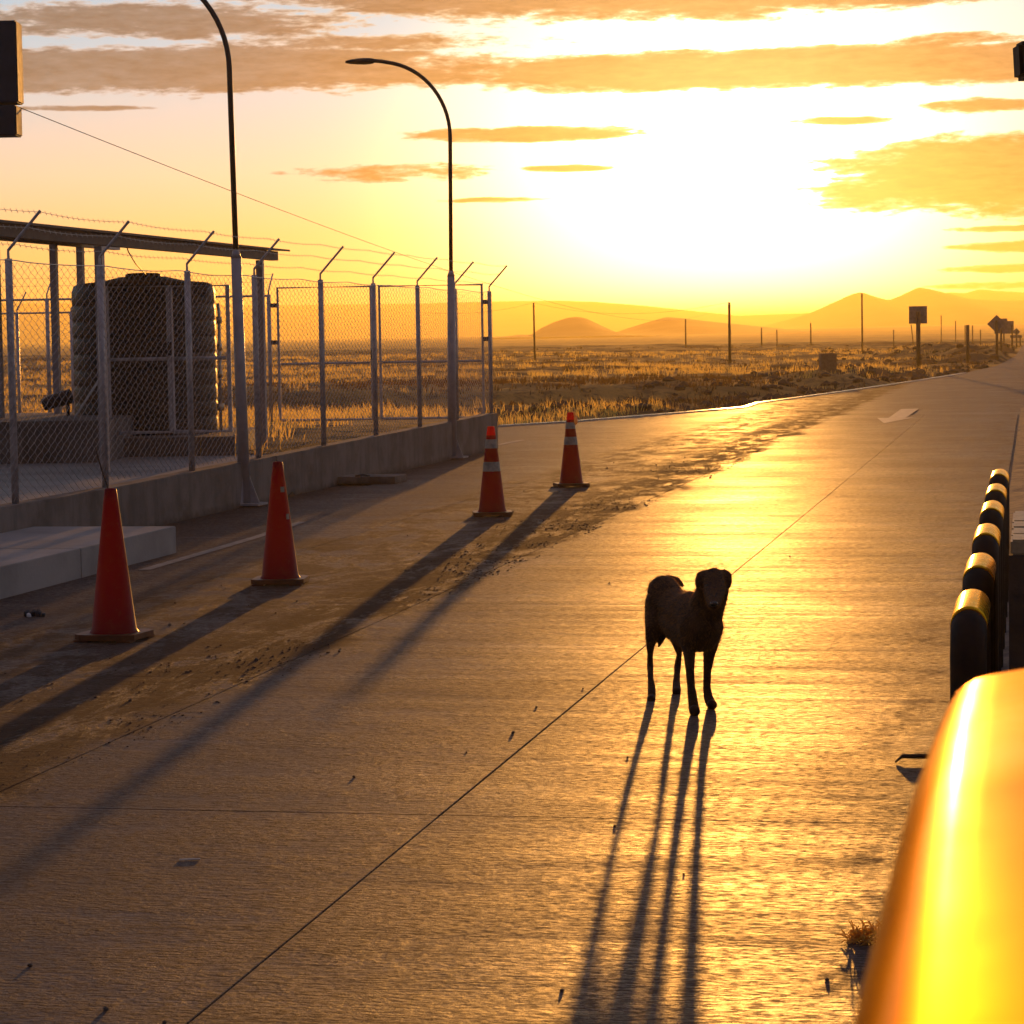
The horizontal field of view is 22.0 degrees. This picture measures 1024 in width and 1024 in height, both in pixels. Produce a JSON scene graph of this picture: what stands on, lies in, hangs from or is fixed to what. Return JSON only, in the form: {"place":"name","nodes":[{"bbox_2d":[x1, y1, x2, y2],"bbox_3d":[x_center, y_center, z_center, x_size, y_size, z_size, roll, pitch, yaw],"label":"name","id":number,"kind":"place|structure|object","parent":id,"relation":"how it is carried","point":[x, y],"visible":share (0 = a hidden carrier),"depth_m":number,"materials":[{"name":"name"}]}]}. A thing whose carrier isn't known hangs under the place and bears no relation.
{"place":"outdoors","nodes":[
{"label":"outdoors","id":0,"kind":"place"},
{"bbox_2d":[0,20,23,137],"bbox_3d":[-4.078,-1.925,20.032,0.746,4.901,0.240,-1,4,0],"label":"sign box","id":1,"kind":"object","parent":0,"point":[11,80],"visible":1,"depth_m":19.83,"materials":[{"name":"metal"}]},
{"bbox_2d":[0,452,278,503],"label":"compound floor","id":2,"kind":"structure","parent":0,"point":[45,468],"depth_m":28.18,"materials":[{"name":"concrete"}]},
{"bbox_2d":[0,412,132,463],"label":"plinth","id":3,"kind":"structure","parent":2,"relation":"on","point":[38,455],"depth_m":30.61,"materials":[{"name":"concrete"}]},
{"bbox_2d":[41,389,73,415],"bbox_3d":[-5.529,-1.330,31.976,0.394,0.331,0.175,-1,4,0],"label":"floodlight","id":4,"kind":"object","parent":3,"relation":"on","point":[58,400],"visible":0.86,"depth_m":31.91,"materials":[{"name":"metal"}]},
{"bbox_2d":[75,380,97,416],"bbox_3d":[-4.945,-1.361,30.722,0.024,0.483,0.571,1,4,25],"label":"brace rod","id":5,"kind":"object","parent":3,"relation":"on","point":[89,394],"visible":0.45,"depth_m":30.66,"materials":[{"name":"metal"}]},
{"bbox_2d":[0,219,289,471],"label":"canopy","id":6,"kind":"object","parent":2,"relation":"on","point":[53,240],"visible":0.72,"depth_m":32.02,"materials":[{"name":"grey metal"}]},
{"bbox_2d":[127,248,146,275],"bbox_3d":[-4.572,-3.079,31.860,0.044,0.384,2.003,-1,4,-1],"label":"tank cable","id":7,"kind":"object","parent":6,"relation":"hanging from","point":[135,262],"visible":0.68,"depth_m":31.83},
{"bbox_2d":[124,427,254,456],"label":"plinth","id":8,"kind":"structure","parent":2,"relation":"on","point":[131,446],"depth_m":31.92,"materials":[{"name":"concrete"}]},
{"bbox_2d":[71,273,217,435],"bbox_3d":[-4.674,-2.023,33.484,1.813,2.039,1.813,-1,4,0],"label":"water tank","id":9,"kind":"object","parent":8,"relation":"on","point":[92,339],"visible":0.71,"depth_m":32.72,"materials":[{"name":"black plastic"}]},
{"bbox_2d":[216,303,223,429],"bbox_3d":[-3.687,-1.821,33.148,0.090,1.624,0.086,-1,4,0],"label":"water pipe","id":10,"kind":"object","parent":8,"relation":"on","point":[219,346],"visible":0.67,"depth_m":33.13,"materials":[{"name":"grey metal"}]},
{"bbox_2d":[0,345,1023,1023],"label":"road","id":11,"kind":"structure","parent":0,"point":[422,867],"depth_m":11.84,"materials":[{"name":"concrete"}]},
{"bbox_2d":[24,609,45,616],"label":"litter","id":12,"kind":"object","parent":11,"relation":"on","point":[33,612],"visible":1,"depth_m":17.40,"materials":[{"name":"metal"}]},
{"bbox_2d":[0,526,175,598],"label":"platform","id":13,"kind":"structure","parent":11,"relation":"on","point":[33,558],"depth_m":20.45,"materials":[{"name":"concrete"}]},
{"bbox_2d":[73,488,154,642],"bbox_3d":[-2.426,0.315,15.962,0.390,0.920,0.390,0,4,16],"label":"traffic cone","id":14,"kind":"object","parent":11,"relation":"on","point":[113,616],"visible":1,"depth_m":15.88,"materials":[{"name":"plastic"}]},
{"bbox_2d":[95,447,107,487],"bbox_3d":[-2.484,-0.239,15.931,0.084,0.312,0.016,0,4,15],"label":"wire stub","id":15,"kind":"object","parent":14,"relation":"in","point":[101,467],"visible":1,"depth_m":15.93,"materials":[{"name":"grey metal"}]},
{"bbox_2d":[200,0,267,505],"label":"street lamp","id":16,"kind":"object","parent":11,"relation":"on","point":[249,497],"visible":0.98,"depth_m":28.62,"materials":[{"name":"grey metal"}]},
{"bbox_2d":[0,413,497,532],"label":"concrete wall","id":17,"kind":"structure","parent":11,"relation":"on","point":[164,499],"depth_m":28.69,"materials":[{"name":"grey concrete"}]},
{"bbox_2d":[0,208,506,503],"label":"chain link fence","id":18,"kind":"object","parent":17,"relation":"on","point":[11,364],"visible":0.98,"depth_m":28.16,"materials":[{"name":"metal"}]},
{"bbox_2d":[105,285,172,434],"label":"fence gate","id":19,"kind":"structure","parent":18,"relation":"attached to","point":[167,358],"depth_m":31.43,"materials":[{"name":"metal"}]},
{"bbox_2d":[169,284,232,433],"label":"fence gate","id":20,"kind":"structure","parent":18,"relation":"attached to","point":[228,326],"depth_m":31.43,"materials":[{"name":"metal"}]},
{"bbox_2d":[378,284,487,419],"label":"fence gate","id":21,"kind":"structure","parent":18,"relation":"attached to","point":[425,362],"depth_m":42.38,"materials":[{"name":"metal"}]},
{"bbox_2d":[251,461,308,585],"bbox_3d":[-1.722,0.078,19.433,0.390,0.905,0.390,-1,4,4],"label":"traffic cone","id":22,"kind":"object","parent":11,"relation":"on","point":[279,563],"visible":1,"depth_m":19.36,"materials":[{"name":"plastic"}]},
{"bbox_2d":[337,474,406,483],"bbox_3d":[-1.749,-0.429,32.882,0.740,0.122,0.620,0,4,11],"label":"inspection box","id":23,"kind":"object","parent":11,"relation":"on","point":[372,479],"visible":1,"depth_m":32.61,"materials":[{"name":"concrete"}]},
{"bbox_2d":[1,445,765,789],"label":"mud crumbs","id":24,"kind":"object","parent":11,"relation":"on","point":[425,593],"visible":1,"depth_m":20.27,"materials":[{"name":"soil"}]},
{"bbox_2d":[345,58,467,457],"bbox_3d":[-1.556,-3.757,39.023,1.710,5.934,0.431,-1,4,0],"label":"street lamp","id":25,"kind":"object","parent":11,"relation":"on","point":[451,376],"visible":0.97,"depth_m":39.01,"materials":[{"name":"grey metal"}]},
{"bbox_2d":[472,426,511,516],"bbox_3d":[-0.205,-0.412,26.413,0.390,0.900,0.390,-1,4,-3],"label":"traffic cone","id":26,"kind":"object","parent":11,"relation":"on","point":[492,502],"visible":1,"depth_m":26.34,"materials":[{"name":"plastic"}]},
{"bbox_2d":[553,412,589,487],"bbox_3d":[0.700,-0.745,31.272,0.390,0.885,0.390,-2,4,-10],"label":"traffic cone","id":27,"kind":"object","parent":11,"relation":"on","point":[571,474],"visible":1,"depth_m":31.19,"materials":[{"name":"plastic"}]},
{"bbox_2d":[572,411,577,424],"bbox_3d":[0.744,-1.119,31.237,0.074,0.165,0.049,-1,4,0],"label":"rag","id":28,"kind":"object","parent":27,"relation":"hanging from","point":[575,419],"visible":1,"depth_m":31.22,"materials":[{"name":"fabric"}]},
{"bbox_2d":[643,567,732,715],"bbox_3d":[0.855,0.591,12.708,0.299,0.728,1.345,-2,4,-12],"label":"dog","id":29,"kind":"object","parent":11,"relation":"on","point":[689,624],"visible":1,"depth_m":12.57},
{"bbox_2d":[836,919,878,945],"bbox_3d":[1.070,1.233,7.770,0.225,0.063,0.179,-1,4,0],"label":"straw clump","id":30,"kind":"object","parent":11,"relation":"on","point":[859,934],"visible":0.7,"depth_m":7.75,"materials":[{"name":"beige plant"}]},
{"bbox_2d":[895,754,927,762],"bbox_3d":[1.682,1.025,10.974,0.177,0.030,0.075,-1,4,0],"label":"stick","id":31,"kind":"object","parent":11,"relation":"on","point":[916,756],"visible":0.78,"depth_m":10.98,"materials":[{"name":"brown wood"}]},
{"bbox_2d":[853,669,1023,1023],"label":"yellow barrier","id":32,"kind":"object","parent":11,"relation":"on","point":[948,946],"visible":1,"depth_m":1.12,"materials":[{"name":"metal"}]},
{"bbox_2d":[950,589,990,701],"bbox_3d":[1.653,0.734,9.454,0.127,0.858,0.984,0,4,11],"label":"hoop bollard","id":33,"kind":"object","parent":11,"relation":"on","point":[970,642],"visible":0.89,"depth_m":9.00,"materials":[{"name":"black metal"}]},
{"bbox_2d":[962,553,996,674],"bbox_3d":[1.964,0.623,11.031,0.127,0.858,0.984,0,4,11],"label":"hoop bollard","id":34,"kind":"object","parent":11,"relation":"on","point":[980,572],"visible":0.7,"depth_m":10.64,"materials":[{"name":"black metal"}]},
{"bbox_2d":[972,523,1000,673],"bbox_3d":[2.300,0.504,12.727,0.127,0.858,0.984,0,4,11],"label":"hoop bollard","id":35,"kind":"object","parent":11,"relation":"on","point":[987,538],"visible":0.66,"depth_m":12.32,"materials":[{"name":"black metal"}]},
{"bbox_2d":[979,500,1004,667],"bbox_3d":[2.641,0.383,14.453,0.127,0.858,0.984,0,4,11],"label":"hoop bollard","id":36,"kind":"object","parent":11,"relation":"on","point":[992,511],"visible":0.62,"depth_m":14.05,"materials":[{"name":"black metal"}]},
{"bbox_2d":[984,483,1007,632],"bbox_3d":[2.956,0.271,16.049,0.127,0.858,0.984,0,4,11],"label":"hoop bollard","id":37,"kind":"object","parent":11,"relation":"on","point":[997,492],"visible":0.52,"depth_m":15.66,"materials":[{"name":"black metal"}]},
{"bbox_2d":[989,469,1009,601],"bbox_3d":[3.292,0.151,17.746,0.127,0.858,0.984,0,4,11],"label":"hoop bollard","id":38,"kind":"object","parent":11,"relation":"on","point":[1000,476],"visible":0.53,"depth_m":17.34,"materials":[{"name":"black metal"}]},
{"bbox_2d":[1009,511,1023,670],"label":"stone pedestal","id":39,"kind":"object","parent":11,"relation":"on","point":[1016,604],"visible":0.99,"depth_m":10.00,"materials":[{"name":"stone"}]},
{"bbox_2d":[0,0,1023,315],"label":"sky","id":40,"kind":"structure","parent":0,"point":[759,157],"materials":[{"name":"orange"}]},
{"bbox_2d":[2,289,1023,344],"bbox_3d":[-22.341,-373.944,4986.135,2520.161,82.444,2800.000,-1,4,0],"label":"distant ridge","id":41,"kind":"structure","parent":0,"point":[511,320],"depth_m":4446.61,"materials":[{"name":"brown stone"}]},
{"bbox_2d":[3,323,1023,496],"bbox_3d":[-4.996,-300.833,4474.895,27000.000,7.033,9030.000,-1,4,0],"label":"ground","id":42,"kind":"structure","parent":0,"point":[875,337],"depth_m":157.90,"materials":[{"name":"plant"}]},
{"bbox_2d":[2,292,74,412],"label":"chain link fence","id":43,"kind":"object","parent":42,"relation":"on","point":[18,365],"visible":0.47,"depth_m":45.90,"materials":[{"name":"metal"}]},
{"bbox_2d":[1,273,272,421],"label":"chain link fence","id":44,"kind":"object","parent":42,"relation":"on","point":[47,317],"visible":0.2,"depth_m":42.37,"materials":[{"name":"metal"}]},
{"bbox_2d":[270,286,372,421],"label":"fence gate","id":45,"kind":"structure","parent":44,"relation":"attached to","point":[277,343],"depth_m":42.38,"materials":[{"name":"metal"}]},
{"bbox_2d":[3,342,991,455],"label":"dry grass","id":46,"kind":"structure","parent":42,"relation":"on","point":[593,411],"depth_m":108.83,"materials":[{"name":"plant"}]},
{"bbox_2d":[3,342,1021,410],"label":"dark scrub","id":47,"kind":"object","parent":42,"relation":"on","point":[729,380],"visible":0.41,"depth_m":91.02,"materials":[{"name":"brown plant"}]},
{"bbox_2d":[533,303,535,359],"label":"utility pole","id":48,"kind":"object","parent":42,"relation":"on","point":[534,332],"visible":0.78,"depth_m":191.19,"materials":[{"name":"brown wood"}]},
{"bbox_2d":[541,302,727,313],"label":"power line","id":49,"kind":"object","parent":48,"relation":"attached to","point":[638,313],"visible":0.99,"depth_m":170.88,"materials":[{"name":"black metal"}]},
{"bbox_2d":[685,319,686,346],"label":"utility pole","id":50,"kind":"object","parent":42,"relation":"on","point":[685,335],"visible":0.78,"depth_m":284.01,"materials":[{"name":"brown wood"}]},
{"bbox_2d":[728,302,730,363],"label":"utility pole","id":51,"kind":"object","parent":42,"relation":"on","point":[729,336],"visible":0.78,"depth_m":157.19,"materials":[{"name":"brown wood"}]},
{"bbox_2d":[19,107,722,320],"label":"overhead cable","id":52,"kind":"object","parent":51,"relation":"attached to","point":[285,211],"visible":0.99,"depth_m":28.23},
{"bbox_2d":[570,366,958,417],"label":"dry weeds","id":53,"kind":"object","parent":42,"relation":"on","point":[794,385],"visible":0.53,"depth_m":66.58,"materials":[{"name":"plant"}]},
{"bbox_2d":[519,342,1014,419],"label":"earth clods","id":54,"kind":"object","parent":42,"relation":"on","point":[773,377],"visible":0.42,"depth_m":82.82,"materials":[{"name":"soil"}]},
{"bbox_2d":[810,323,811,344],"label":"utility pole","id":55,"kind":"object","parent":42,"relation":"on","point":[810,335],"visible":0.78,"depth_m":284.80,"materials":[{"name":"brown wood"}]},
{"bbox_2d":[819,353,836,373],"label":"stone block","id":56,"kind":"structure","parent":42,"relation":"on","point":[827,362],"depth_m":97.05,"materials":[{"name":"brown stone"}]},
{"bbox_2d":[861,293,862,352],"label":"utility pole","id":57,"kind":"object","parent":42,"relation":"on","point":[861,322],"visible":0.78,"depth_m":217.95,"materials":[{"name":"brown wood"}]},
{"bbox_2d":[909,306,926,367],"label":"road sign","id":58,"kind":"object","parent":42,"relation":"on","point":[917,315],"visible":0.83,"depth_m":117.97,"materials":[{"name":"grey metal"}]},
{"bbox_2d":[966,325,969,362],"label":"stump post","id":59,"kind":"object","parent":42,"relation":"on","point":[967,343],"visible":0.66,"depth_m":138.99,"materials":[{"name":"brown wood"}]},
{"bbox_2d":[987,315,1005,354],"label":"road sign","id":60,"kind":"object","parent":42,"relation":"on","point":[996,323],"visible":0.83,"depth_m":146.04,"materials":[{"name":"grey metal"}]},
{"bbox_2d":[995,318,1006,350],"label":"road sign","id":61,"kind":"object","parent":42,"relation":"on","point":[1003,329],"visible":0.39,"depth_m":181.18,"materials":[{"name":"grey metal"}]},
{"bbox_2d":[1002,321,1013,347],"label":"road sign","id":62,"kind":"object","parent":42,"relation":"on","point":[1010,327],"visible":0.56,"depth_m":205.24,"materials":[{"name":"grey metal"}]},
{"bbox_2d":[1010,335,1021,345],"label":"road sign","id":63,"kind":"object","parent":42,"relation":"on","point":[1018,336],"visible":0.55,"depth_m":264.46,"materials":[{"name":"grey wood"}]},
{"bbox_2d":[1014,328,1019,347],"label":"road sign","id":64,"kind":"object","parent":42,"relation":"on","point":[1016,331],"visible":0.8,"depth_m":242.79,"materials":[{"name":"grey metal"}]},
{"bbox_2d":[493,317,643,337],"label":"hill","id":65,"kind":"structure","parent":0,"point":[574,327],"depth_m":1374.01,"materials":[{"name":"brown soil"}]},
{"bbox_2d":[618,317,818,334],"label":"hill","id":66,"kind":"structure","parent":0,"point":[674,326],"depth_m":1598.54,"materials":[{"name":"brown soil"}]},
{"bbox_2d":[761,288,1023,328],"bbox_3d":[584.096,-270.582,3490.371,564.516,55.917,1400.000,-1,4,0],"label":"mountains","id":67,"kind":"structure","parent":0,"point":[951,309],"depth_m":3251.63,"materials":[{"name":"brown stone"}]},
{"bbox_2d":[1013,41,1023,80],"bbox_3d":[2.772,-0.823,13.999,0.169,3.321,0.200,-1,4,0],"label":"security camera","id":68,"kind":"object","parent":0,"point":[1018,55],"visible":1,"depth_m":13.85,"materials":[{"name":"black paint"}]}
]}

